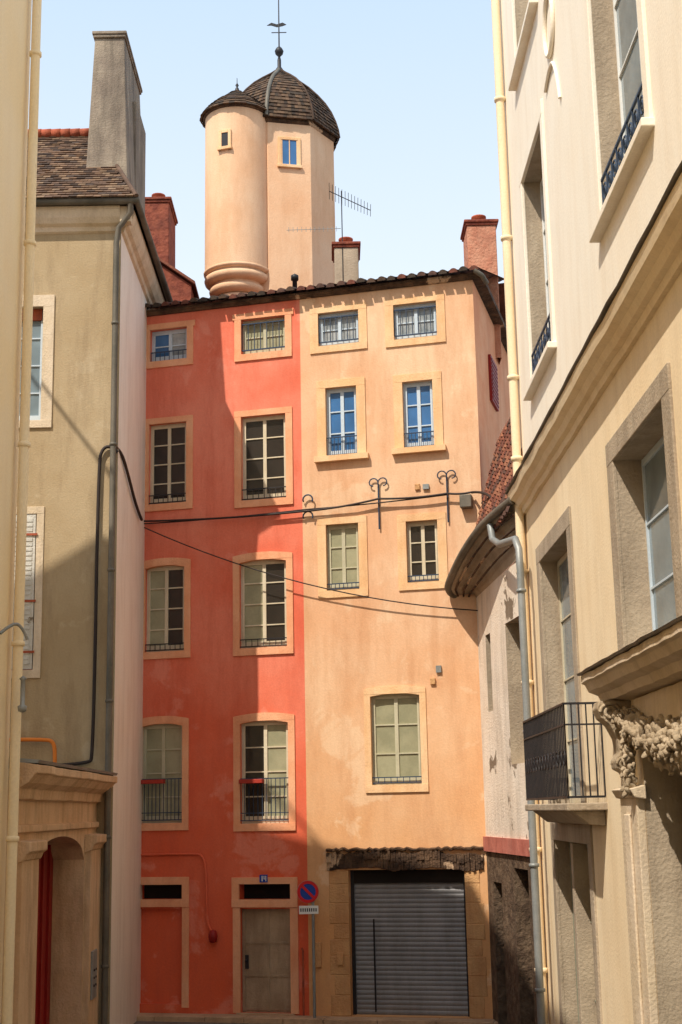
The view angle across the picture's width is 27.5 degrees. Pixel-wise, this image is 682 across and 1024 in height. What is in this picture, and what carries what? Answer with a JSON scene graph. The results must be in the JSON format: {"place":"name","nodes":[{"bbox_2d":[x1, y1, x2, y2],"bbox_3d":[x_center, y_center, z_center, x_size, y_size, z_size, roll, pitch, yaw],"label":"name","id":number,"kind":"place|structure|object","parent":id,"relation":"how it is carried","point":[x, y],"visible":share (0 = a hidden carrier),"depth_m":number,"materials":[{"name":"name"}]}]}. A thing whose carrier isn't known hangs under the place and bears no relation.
{"place":"outdoors","nodes":[
{"label":"outdoors","id":0,"kind":"place"},
{"bbox_2d":[134,1021,260,1023],"bbox_3d":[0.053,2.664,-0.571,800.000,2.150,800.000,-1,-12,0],"label":"ground","id":1,"kind":"structure","parent":0,"point":[146,1022],"depth_m":25.80,"materials":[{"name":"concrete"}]},
{"bbox_2d":[0,0,41,1023],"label":"cream townhouse","id":2,"kind":"structure","parent":1,"relation":"on","point":[18,36],"depth_m":17.90,"materials":[{"name":"painted plaster"}]},
{"bbox_2d":[1,757,117,1023],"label":"stone gateway","id":3,"kind":"object","parent":1,"relation":"on","point":[61,841],"visible":0.92,"depth_m":21.93,"materials":[{"name":"stone"}]},
{"bbox_2d":[9,738,56,762],"bbox_3d":[-5.394,4.199,23.934,1.013,0.633,0.070,-1,-12,0],"label":"orange pipe","id":4,"kind":"object","parent":3,"relation":"on","point":[53,744],"visible":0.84,"depth_m":23.96,"materials":[{"name":"metal"}]},
{"bbox_2d":[101,203,133,1023],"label":"downpipe","id":5,"kind":"object","parent":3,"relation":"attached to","point":[108,736],"visible":1,"depth_m":24.39,"materials":[{"name":"metal"}]},
{"bbox_2d":[101,321,118,968],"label":"pipe collars","id":6,"kind":"object","parent":5,"relation":"attached to","point":[109,700],"visible":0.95,"depth_m":24.10,"materials":[{"name":"metal"}]},
{"bbox_2d":[8,233,120,1023],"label":"front wall","id":7,"kind":"structure","parent":1,"relation":"on","point":[73,273],"depth_m":24.97,"materials":[{"name":"paint"}]},
{"bbox_2d":[12,515,36,669],"bbox_3d":[-5.936,1.413,24.646,1.000,2.760,0.092,-1,-12,0],"label":"closed shutter","id":8,"kind":"object","parent":7,"relation":"attached to","point":[30,584],"visible":0.33,"depth_m":24.62,"materials":[{"name":"paint"}]},
{"bbox_2d":[23,533,36,652],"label":"shutter hinges","id":9,"kind":"object","parent":8,"relation":"attached to","point":[30,600],"visible":0.64,"depth_m":24.55,"materials":[{"name":"metal"}]},
{"bbox_2d":[19,320,42,419],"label":"window frame","id":10,"kind":"object","parent":7,"relation":"attached to","point":[39,393],"visible":0.28,"depth_m":25.63,"materials":[{"name":"wood"}]},
{"bbox_2d":[19,321,40,415],"bbox_3d":[-5.764,-2.687,25.698,0.470,2.110,0.035,-1,-12,0],"label":"window pane","id":11,"kind":"object","parent":10,"relation":"in","point":[35,374],"visible":0.36,"depth_m":25.66,"materials":[{"name":"glass"}]},
{"bbox_2d":[22,309,42,320],"bbox_3d":[-6.003,-3.648,25.870,0.910,0.210,0.100,-1,-12,0],"label":"blind box","id":12,"kind":"object","parent":10,"relation":"attached to","point":[37,314],"visible":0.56,"depth_m":25.83,"materials":[{"name":"wood"}]},
{"bbox_2d":[11,295,54,678],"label":"window surrounds","id":13,"kind":"object","parent":7,"relation":"attached to","point":[46,303],"visible":0.8,"depth_m":25.24,"materials":[{"name":"stone"}]},
{"bbox_2d":[61,445,118,765],"bbox_3d":[-4.856,1.613,24.541,1.792,5.741,0.080,-1,-12,0],"label":"conduit","id":14,"kind":"object","parent":7,"relation":"attached to","point":[90,760],"visible":0.89,"depth_m":24.48,"materials":[{"name":"metal"}]},
{"bbox_2d":[25,205,164,309],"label":"eaves cornice","id":15,"kind":"structure","parent":7,"relation":"on","point":[76,219],"depth_m":26.01,"materials":[{"name":"stone"}]},
{"bbox_2d":[27,138,166,301],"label":"roof deck","id":16,"kind":"structure","parent":15,"relation":"on","point":[149,252],"depth_m":28.19,"materials":[{"name":"wood"}]},
{"bbox_2d":[28,128,88,136],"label":"ridge tiles","id":17,"kind":"object","parent":16,"relation":"on","point":[69,132],"visible":0.52,"depth_m":28.99,"materials":[{"name":"ceramic"}]},
{"bbox_2d":[26,136,132,197],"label":"front slates","id":18,"kind":"object","parent":16,"relation":"on","point":[60,177],"visible":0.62,"depth_m":26.88,"materials":[{"name":"tile"}]},
{"bbox_2d":[84,38,145,243],"bbox_3d":[-4.614,-7.248,28.744,0.900,4.200,2.800,-1,-12,0],"label":"tall chimney","id":19,"kind":"object","parent":16,"relation":"on","point":[115,94],"visible":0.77,"depth_m":27.69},
{"bbox_2d":[92,30,142,94],"bbox_3d":[-4.665,-9.376,29.145,0.694,0.129,2.394,-1,-12,0],"label":"tall chimney cap","id":20,"kind":"object","parent":19,"relation":"on","point":[108,34],"visible":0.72,"depth_m":28.04,"materials":[{"name":"concrete"}]},
{"bbox_2d":[115,164,138,196],"bbox_3d":[-4.453,-6.874,27.447,0.090,2.744,3.105,4,-13,-24],"label":"hip capping","id":21,"kind":"object","parent":16,"relation":"on","point":[126,179],"visible":0.58,"depth_m":26.45,"materials":[{"name":"stone"}]},
{"bbox_2d":[133,101,145,213],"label":"chimney buttress","id":22,"kind":"structure","parent":16,"relation":"on","point":[139,144],"depth_m":29.06,"materials":[{"name":"concrete"}]},
{"bbox_2d":[36,197,172,302],"bbox_3d":[-9.016,-5.151,28.384,10.575,0.143,5.395,-1,-12,0],"label":"gutter","id":23,"kind":"object","parent":15,"relation":"on","point":[102,201],"visible":0.69,"depth_m":25.83,"materials":[{"name":"metal"}]},
{"bbox_2d":[110,234,149,1023],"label":"side wall","id":24,"kind":"structure","parent":1,"relation":"on","point":[125,973],"depth_m":26.12,"materials":[{"name":"paint"}]},
{"bbox_2d":[116,446,142,520],"bbox_3d":[-4.002,-0.519,26.427,0.142,0.808,2.919,-2,-12,2],"label":"conduit side","id":25,"kind":"object","parent":24,"relation":"attached to","point":[130,484],"visible":1,"depth_m":26.29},
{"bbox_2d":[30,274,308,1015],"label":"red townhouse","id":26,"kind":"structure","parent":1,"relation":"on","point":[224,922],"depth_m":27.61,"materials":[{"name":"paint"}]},
{"bbox_2d":[146,729,161,815],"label":"window pane","id":27,"kind":"structure","parent":26,"relation":"in","point":[154,736],"depth_m":27.62,"materials":[{"name":"glass"}]},
{"bbox_2d":[150,571,164,645],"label":"window pane","id":28,"kind":"structure","parent":26,"relation":"in","point":[157,619],"depth_m":28.28,"materials":[{"name":"glass"}]},
{"bbox_2d":[154,429,167,498],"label":"window pane","id":29,"kind":"structure","parent":26,"relation":"in","point":[160,436],"depth_m":28.90,"materials":[{"name":"black glass"}]},
{"bbox_2d":[142,724,181,822],"bbox_3d":[-3.506,5.175,27.555,0.880,1.930,0.072,-4,-12,14],"label":"window frame","id":30,"kind":"structure","parent":26,"relation":"in","point":[160,726],"depth_m":27.56,"materials":[{"name":"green wood"}]},
{"bbox_2d":[156,335,168,356],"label":"window pane","id":31,"kind":"structure","parent":26,"relation":"in","point":[163,340],"depth_m":29.46,"materials":[{"name":"blue glass"}]},
{"bbox_2d":[146,566,183,651],"bbox_3d":[-3.530,1.970,28.231,0.860,1.760,0.072,-4,-12,14],"label":"window frame","id":32,"kind":"structure","parent":26,"relation":"in","point":[165,568],"depth_m":28.23,"materials":[{"name":"beige wood"}]},
{"bbox_2d":[150,423,185,503],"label":"window frame","id":33,"kind":"structure","parent":26,"relation":"in","point":[169,426],"depth_m":28.85,"materials":[{"name":"beige wood"}]},
{"bbox_2d":[152,329,186,360],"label":"window frame","id":34,"kind":"structure","parent":26,"relation":"in","point":[170,332],"depth_m":29.41,"materials":[{"name":"white wood"}]},
{"bbox_2d":[165,728,180,815],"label":"window pane","id":35,"kind":"structure","parent":26,"relation":"in","point":[173,735],"depth_m":27.52,"materials":[{"name":"glass"}]},
{"bbox_2d":[168,570,182,644],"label":"window pane","id":36,"kind":"structure","parent":26,"relation":"in","point":[175,616],"depth_m":28.18,"materials":[{"name":"black glass"}]},
{"bbox_2d":[171,427,184,497],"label":"window pane","id":37,"kind":"structure","parent":26,"relation":"in","point":[177,434],"depth_m":28.81,"materials":[{"name":"black glass"}]},
{"bbox_2d":[172,333,185,355],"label":"window pane","id":38,"kind":"structure","parent":26,"relation":"in","point":[177,339],"depth_m":29.37,"materials":[{"name":"glass"}]},
{"bbox_2d":[245,565,262,641],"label":"window pane","id":39,"kind":"structure","parent":26,"relation":"in","point":[253,592],"depth_m":27.77,"materials":[{"name":"glass"}]},
{"bbox_2d":[246,324,262,349],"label":"window pane","id":40,"kind":"structure","parent":26,"relation":"in","point":[251,327],"depth_m":28.95,"materials":[{"name":"glass"}]},
{"bbox_2d":[245,726,263,815],"bbox_3d":[-1.669,5.064,27.091,0.435,1.880,0.035,-4,-12,14],"label":"window pane","id":41,"kind":"structure","parent":26,"relation":"in","point":[254,735],"depth_m":27.11,"materials":[{"name":"black glass"}]},
{"bbox_2d":[246,421,263,494],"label":"window pane","id":42,"kind":"structure","parent":26,"relation":"in","point":[254,448],"depth_m":28.39,"materials":[{"name":"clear glass"}]},
{"bbox_2d":[243,317,284,353],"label":"window frame","id":43,"kind":"structure","parent":26,"relation":"in","point":[245,338],"depth_m":28.89,"materials":[{"name":"beige wood"}]},
{"bbox_2d":[241,560,286,647],"bbox_3d":[-1.515,1.835,27.715,0.990,1.770,0.072,-4,-12,14],"label":"window frame","id":44,"kind":"structure","parent":26,"relation":"in","point":[262,562],"depth_m":27.70,"materials":[{"name":"beige wood"}]},
{"bbox_2d":[243,414,285,500],"bbox_3d":[-1.539,-1.091,28.333,0.960,1.770,0.072,-4,-12,14],"label":"window frame","id":45,"kind":"structure","parent":26,"relation":"in","point":[265,418],"depth_m":28.32,"materials":[{"name":"beige wood"}]},
{"bbox_2d":[242,721,288,823],"bbox_3d":[-1.451,5.046,27.027,0.990,1.960,0.072,-4,-12,14],"label":"window frame","id":46,"kind":"structure","parent":26,"relation":"in","point":[259,723],"depth_m":27.01,"materials":[{"name":"beige wood"}]},
{"bbox_2d":[242,909,290,1012],"bbox_3d":[-1.385,8.470,26.305,1.000,1.880,0.070,-4,-12,14],"label":"entrance door","id":47,"kind":"structure","parent":26,"relation":"in","point":[266,983],"depth_m":26.29,"materials":[{"name":"wood"}]},
{"bbox_2d":[267,322,282,347],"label":"window pane","id":48,"kind":"structure","parent":26,"relation":"in","point":[270,340],"depth_m":28.84,"materials":[{"name":"glass"}]},
{"bbox_2d":[267,419,283,493],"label":"window pane","id":49,"kind":"structure","parent":26,"relation":"in","point":[275,446],"depth_m":28.28,"materials":[{"name":"black glass"}]},
{"bbox_2d":[266,563,284,640],"bbox_3d":[-1.292,1.820,27.667,0.435,1.690,0.035,-4,-12,14],"label":"window pane","id":50,"kind":"structure","parent":26,"relation":"in","point":[275,593],"depth_m":27.65,"materials":[{"name":"black glass"}]},
{"bbox_2d":[268,725,286,815],"bbox_3d":[-1.229,5.032,26.979,0.435,1.880,0.035,-4,-12,14],"label":"window pane","id":51,"kind":"structure","parent":26,"relation":"in","point":[276,733],"depth_m":26.98,"materials":[{"name":"glass"}]},
{"bbox_2d":[161,265,194,300],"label":"walls","id":52,"kind":"structure","parent":1,"relation":"on","point":[180,289],"depth_m":32.84,"materials":[{"name":"red brick"}]},
{"bbox_2d":[145,203,174,267],"bbox_3d":[-4.428,-5.700,33.833,0.650,3.300,1.400,-1,-12,0],"label":"brick chimney","id":53,"kind":"object","parent":52,"relation":"on","point":[160,220],"visible":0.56,"depth_m":33.42,"materials":[{"name":"brick"}]},
{"bbox_2d":[152,193,164,196],"bbox_3d":[-4.465,-7.592,34.239,0.340,0.330,0.790,-1,-12,0],"label":"brick chimney pot","id":54,"kind":"object","parent":53,"relation":"on","point":[158,195],"visible":0.23,"depth_m":33.91,"materials":[{"name":"ceramic"}]},
{"bbox_2d":[145,196,177,225],"bbox_3d":[-4.461,-7.377,34.193,0.751,0.129,1.478,-1,-12,0],"label":"brick chimney cap","id":55,"kind":"object","parent":53,"relation":"on","point":[159,200],"visible":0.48,"depth_m":33.50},
{"bbox_2d":[159,258,199,298],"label":"roof tiles","id":56,"kind":"object","parent":52,"relation":"on","point":[186,278],"visible":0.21,"depth_m":32.89,"materials":[{"name":"ceramic"}]},
{"bbox_2d":[240,214,513,1018],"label":"ochre townhouse","id":57,"kind":"structure","parent":1,"relation":"on","point":[404,387],"depth_m":26.86,"materials":[{"name":"paint"}]},
{"bbox_2d":[199,0,339,295],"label":"stair tower","id":58,"kind":"structure","parent":57,"relation":"on","point":[272,138],"depth_m":34.62,"materials":[{"name":"paint"}]},
{"bbox_2d":[222,132,227,145],"bbox_3d":[-2.859,-9.207,34.509,0.170,0.380,0.106,-5,-13,17],"label":"turret window glass","id":59,"kind":"structure","parent":58,"relation":"in","point":[224,135],"depth_m":34.46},
{"bbox_2d":[282,140,296,164],"bbox_3d":[-1.309,-9.024,35.030,0.420,0.680,0.106,2,-12,-12],"label":"tower window glass","id":60,"kind":"structure","parent":58,"relation":"in","point":[285,143],"depth_m":34.98,"materials":[{"name":"glass"}]},
{"bbox_2d":[281,139,297,164],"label":"tower window frame","id":61,"kind":"structure","parent":58,"relation":"in","point":[281,139],"depth_m":34.98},
{"bbox_2d":[144,491,470,523],"bbox_3d":[-0.885,-0.062,27.691,7.054,0.194,0.053,-4,-12,14],"label":"overhead cable","id":62,"kind":"object","parent":57,"relation":"attached to","point":[304,510],"visible":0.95,"depth_m":27.59,"materials":[{"name":"rubber"}]},
{"bbox_2d":[323,318,337,341],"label":"window pane","id":63,"kind":"structure","parent":57,"relation":"in","point":[327,321],"depth_m":28.52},
{"bbox_2d":[297,184,370,280],"bbox_3d":[-0.257,-6.353,32.044,1.978,2.465,0.404,0,-12,-6],"label":"tv antenna","id":64,"kind":"object","parent":57,"relation":"attached to","point":[336,228],"visible":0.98,"depth_m":32.16,"materials":[{"name":"black metal"}]},
{"bbox_2d":[330,393,340,450],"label":"window pane","id":65,"kind":"structure","parent":57,"relation":"in","point":[335,397],"depth_m":28.10,"materials":[{"name":"blue glass"}]},
{"bbox_2d":[331,529,342,582],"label":"window pane","id":66,"kind":"structure","parent":57,"relation":"in","point":[336,535],"depth_m":27.52,"materials":[{"name":"glass"}]},
{"bbox_2d":[319,311,358,345],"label":"window frame","id":67,"kind":"structure","parent":57,"relation":"in","point":[354,312],"depth_m":28.46,"materials":[{"name":"white wood"}]},
{"bbox_2d":[327,387,356,454],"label":"window frame","id":68,"kind":"structure","parent":57,"relation":"in","point":[351,389],"depth_m":28.06,"materials":[{"name":"white wood"}]},
{"bbox_2d":[327,524,358,590],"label":"window frame","id":69,"kind":"structure","parent":57,"relation":"in","point":[347,526],"depth_m":27.47,"materials":[{"name":"beige wood"}]},
{"bbox_2d":[342,316,355,339],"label":"window pane","id":70,"kind":"structure","parent":57,"relation":"in","point":[344,319],"depth_m":28.43,"materials":[{"name":"glass"}]},
{"bbox_2d":[344,392,354,449],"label":"window pane","id":71,"kind":"structure","parent":57,"relation":"in","point":[349,419],"depth_m":28.02,"materials":[{"name":"blue glass"}]},
{"bbox_2d":[345,528,356,582],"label":"window pane","id":72,"kind":"structure","parent":57,"relation":"in","point":[350,534],"depth_m":27.45,"materials":[{"name":"glass"}]},
{"bbox_2d":[375,699,395,776],"bbox_3d":[0.858,4.343,26.559,0.425,1.630,0.035,-4,-12,14],"label":"window pane","id":73,"kind":"structure","parent":57,"relation":"in","point":[384,708],"depth_m":26.55,"materials":[{"name":"glass"}]},
{"bbox_2d":[371,694,421,784],"bbox_3d":[1.071,4.325,26.496,0.970,1.710,0.072,-4,-12,14],"label":"window frame","id":74,"kind":"structure","parent":57,"relation":"in","point":[389,696],"depth_m":26.47,"materials":[{"name":"white wood"}]},
{"bbox_2d":[398,309,414,334],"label":"window pane","id":75,"kind":"structure","parent":57,"relation":"in","point":[409,312],"depth_m":28.13,"materials":[{"name":"glass"}]},
{"bbox_2d":[398,698,418,776],"bbox_3d":[1.288,4.311,26.450,0.425,1.630,0.035,-4,-12,14],"label":"window pane","id":76,"kind":"structure","parent":57,"relation":"in","point":[407,707],"depth_m":26.44,"materials":[{"name":"glass"}]},
{"bbox_2d":[407,387,417,442],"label":"window pane","id":77,"kind":"structure","parent":57,"relation":"in","point":[411,392],"depth_m":27.71,"materials":[{"name":"blue glass"}]},
{"bbox_2d":[394,302,436,339],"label":"window frame","id":78,"kind":"structure","parent":57,"relation":"in","point":[415,322],"depth_m":28.06,"materials":[{"name":"white wood"}]},
{"bbox_2d":[411,526,421,574],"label":"window pane","id":79,"kind":"structure","parent":57,"relation":"in","point":[416,550],"depth_m":27.13,"materials":[{"name":"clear glass"}]},
{"bbox_2d":[403,381,433,446],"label":"window frame","id":80,"kind":"structure","parent":57,"relation":"in","point":[428,383],"depth_m":27.66,"materials":[{"name":"white wood"}]},
{"bbox_2d":[407,520,438,582],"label":"window frame","id":81,"kind":"structure","parent":57,"relation":"in","point":[424,523],"depth_m":27.07,"materials":[{"name":"beige wood"}]},
{"bbox_2d":[417,307,433,332],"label":"window pane","id":82,"kind":"structure","parent":57,"relation":"in","point":[427,310],"depth_m":28.03,"materials":[{"name":"glass"}]},
{"bbox_2d":[420,386,431,441],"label":"window pane","id":83,"kind":"structure","parent":57,"relation":"in","point":[424,390],"depth_m":27.63,"materials":[{"name":"blue glass"}]},
{"bbox_2d":[425,525,435,574],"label":"window pane","id":84,"kind":"structure","parent":57,"relation":"in","point":[430,553],"depth_m":27.06,"materials":[{"name":"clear glass"}]},
{"bbox_2d":[486,851,537,1023],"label":"rubble base","id":85,"kind":"object","parent":1,"relation":"on","point":[513,979],"visible":0.84,"depth_m":23.52,"materials":[{"name":"stone"}]},
{"bbox_2d":[483,836,529,856],"bbox_3d":[2.885,5.708,23.784,0.150,0.260,3.700,0,-12,-6],"label":"fascia band","id":86,"kind":"object","parent":85,"relation":"on","point":[513,846],"visible":0.71,"depth_m":23.66,"materials":[{"name":"paint"}]},
{"bbox_2d":[476,563,528,839],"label":"wall","id":87,"kind":"structure","parent":86,"relation":"on","point":[502,720],"depth_m":24.27,"materials":[{"name":"paint"}]},
{"bbox_2d":[144,527,477,610],"bbox_3d":[-0.708,1.092,27.327,6.749,2.072,0.024,-4,-12,13],"label":"overhead cable","id":88,"kind":"object","parent":87,"relation":"attached to","point":[310,584],"visible":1,"depth_m":27.21,"materials":[{"name":"rubber"}]},
{"bbox_2d":[451,504,515,596],"bbox_3d":[2.510,0.789,24.832,0.596,0.990,4.320,0,-12,-6],"label":"coved eave","id":89,"kind":"object","parent":87,"relation":"attached to","point":[503,563],"visible":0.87,"depth_m":24.73,"materials":[{"name":"brown wood"}]},
{"bbox_2d":[444,497,514,597],"bbox_3d":[2.390,0.738,24.837,0.550,1.126,4.398,0,-12,-6],"label":"eave gutter","id":90,"kind":"object","parent":89,"relation":"attached to","point":[490,517],"visible":0.97,"depth_m":24.57,"materials":[{"name":"metal"}]},
{"bbox_2d":[455,513,514,596],"bbox_3d":[2.480,0.859,24.818,0.359,0.814,4.185,0,-12,-6],"label":"cove board","id":91,"kind":"object","parent":89,"relation":"attached to","point":[481,545],"visible":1,"depth_m":24.69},
{"bbox_2d":[463,527,515,596],"bbox_3d":[2.566,0.961,24.800,0.250,0.608,4.029,0,-12,-6],"label":"cove board","id":92,"kind":"object","parent":89,"relation":"attached to","point":[487,554],"visible":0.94,"depth_m":24.66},
{"bbox_2d":[468,544,513,596],"bbox_3d":[2.652,1.062,24.782,0.142,0.403,3.874,0,-12,-6],"label":"cove board","id":93,"kind":"object","parent":89,"relation":"attached to","point":[492,564],"visible":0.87,"depth_m":24.57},
{"bbox_2d":[475,417,522,532],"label":"roof tiles","id":94,"kind":"object","parent":89,"relation":"on","point":[500,477],"visible":0.46,"depth_m":25.42,"materials":[{"name":"tile"}]},
{"bbox_2d":[471,491,492,499],"bbox_3d":[2.764,-0.387,24.983,0.150,0.822,3.696,0,-12,-6],"label":"eave conduit","id":95,"kind":"object","parent":94,"relation":"attached to","point":[484,493],"visible":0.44,"depth_m":26.17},
{"bbox_2d":[487,523,545,1023],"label":"downpipe","id":96,"kind":"object","parent":1,"relation":"on","point":[513,540],"visible":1,"depth_m":21.22,"materials":[{"name":"metal"}]},
{"bbox_2d":[516,588,544,992],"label":"pipe collars","id":97,"kind":"object","parent":96,"relation":"attached to","point":[539,990],"visible":0.79,"depth_m":20.99,"materials":[{"name":"metal"}]},
{"bbox_2d":[491,0,681,1023],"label":"white townhouse","id":98,"kind":"structure","parent":1,"relation":"on","point":[588,98],"depth_m":16.47,"materials":[{"name":"paint"}]},
{"bbox_2d":[540,178,548,340],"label":"window frame","id":99,"kind":"structure","parent":98,"relation":"in","point":[541,183],"depth_m":22.15,"materials":[{"name":"white paint"}]},
{"bbox_2d":[542,185,550,336],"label":"window pane","id":100,"kind":"structure","parent":98,"relation":"in","point":[542,185],"depth_m":22.13,"materials":[{"name":"glass"}]},
{"bbox_2d":[557,552,580,802],"bbox_3d":[3.372,2.279,19.645,0.072,3.650,2.550,-1,-12,0],"label":"window frame","id":101,"kind":"structure","parent":98,"relation":"in","point":[572,800],"depth_m":20.74,"materials":[{"name":"beige wood"}]},
{"bbox_2d":[559,558,579,795],"bbox_3d":[3.378,2.408,20.249,0.035,3.570,1.215,-1,-12,0],"label":"window pane","id":102,"kind":"structure","parent":98,"relation":"in","point":[564,577],"depth_m":20.46,"materials":[{"name":"grey glass"}]},
{"bbox_2d":[569,842,595,1023],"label":"window frame","id":103,"kind":"structure","parent":98,"relation":"in","point":[569,842],"depth_m":20.01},
{"bbox_2d":[613,0,642,154],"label":"window frame","id":104,"kind":"structure","parent":98,"relation":"in","point":[615,2],"depth_m":16.28,"materials":[{"name":"white paint"}]},
{"bbox_2d":[616,0,643,143],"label":"window pane","id":105,"kind":"structure","parent":98,"relation":"in","point":[626,10],"depth_m":15.88,"materials":[{"name":"grey glass"}]},
{"bbox_2d":[641,435,672,630],"bbox_3d":[3.425,0.256,14.224,0.072,2.230,2.400,-1,-12,0],"label":"window frame","id":106,"kind":"structure","parent":98,"relation":"in","point":[660,443],"depth_m":15.25,"materials":[{"name":"white wood"}]},
{"bbox_2d":[645,445,675,628],"bbox_3d":[3.432,0.378,14.791,0.035,2.150,1.140,-1,-12,0],"label":"window pane","id":107,"kind":"structure","parent":98,"relation":"in","point":[655,469],"depth_m":14.86,"materials":[{"name":"grey glass"}]},
{"bbox_2d":[28,0,503,297],"label":"sky","id":108,"kind":"structure","parent":0,"point":[408,86],"materials":[{"name":"blue"}]},
{"bbox_2d":[136,1013,497,1023],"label":"pavement","id":109,"kind":"structure","parent":0,"point":[219,1018],"depth_m":25.47,"materials":[{"name":"stone"}]},
{"bbox_2d":[297,880,318,1017],"bbox_3d":[-0.595,8.107,25.670,0.410,2.535,0.079,-1,-12,0],"label":"no parking sign","id":110,"kind":"object","parent":109,"relation":"on","point":[307,891],"visible":1,"depth_m":25.80,"materials":[{"name":"metal"}]}
]}

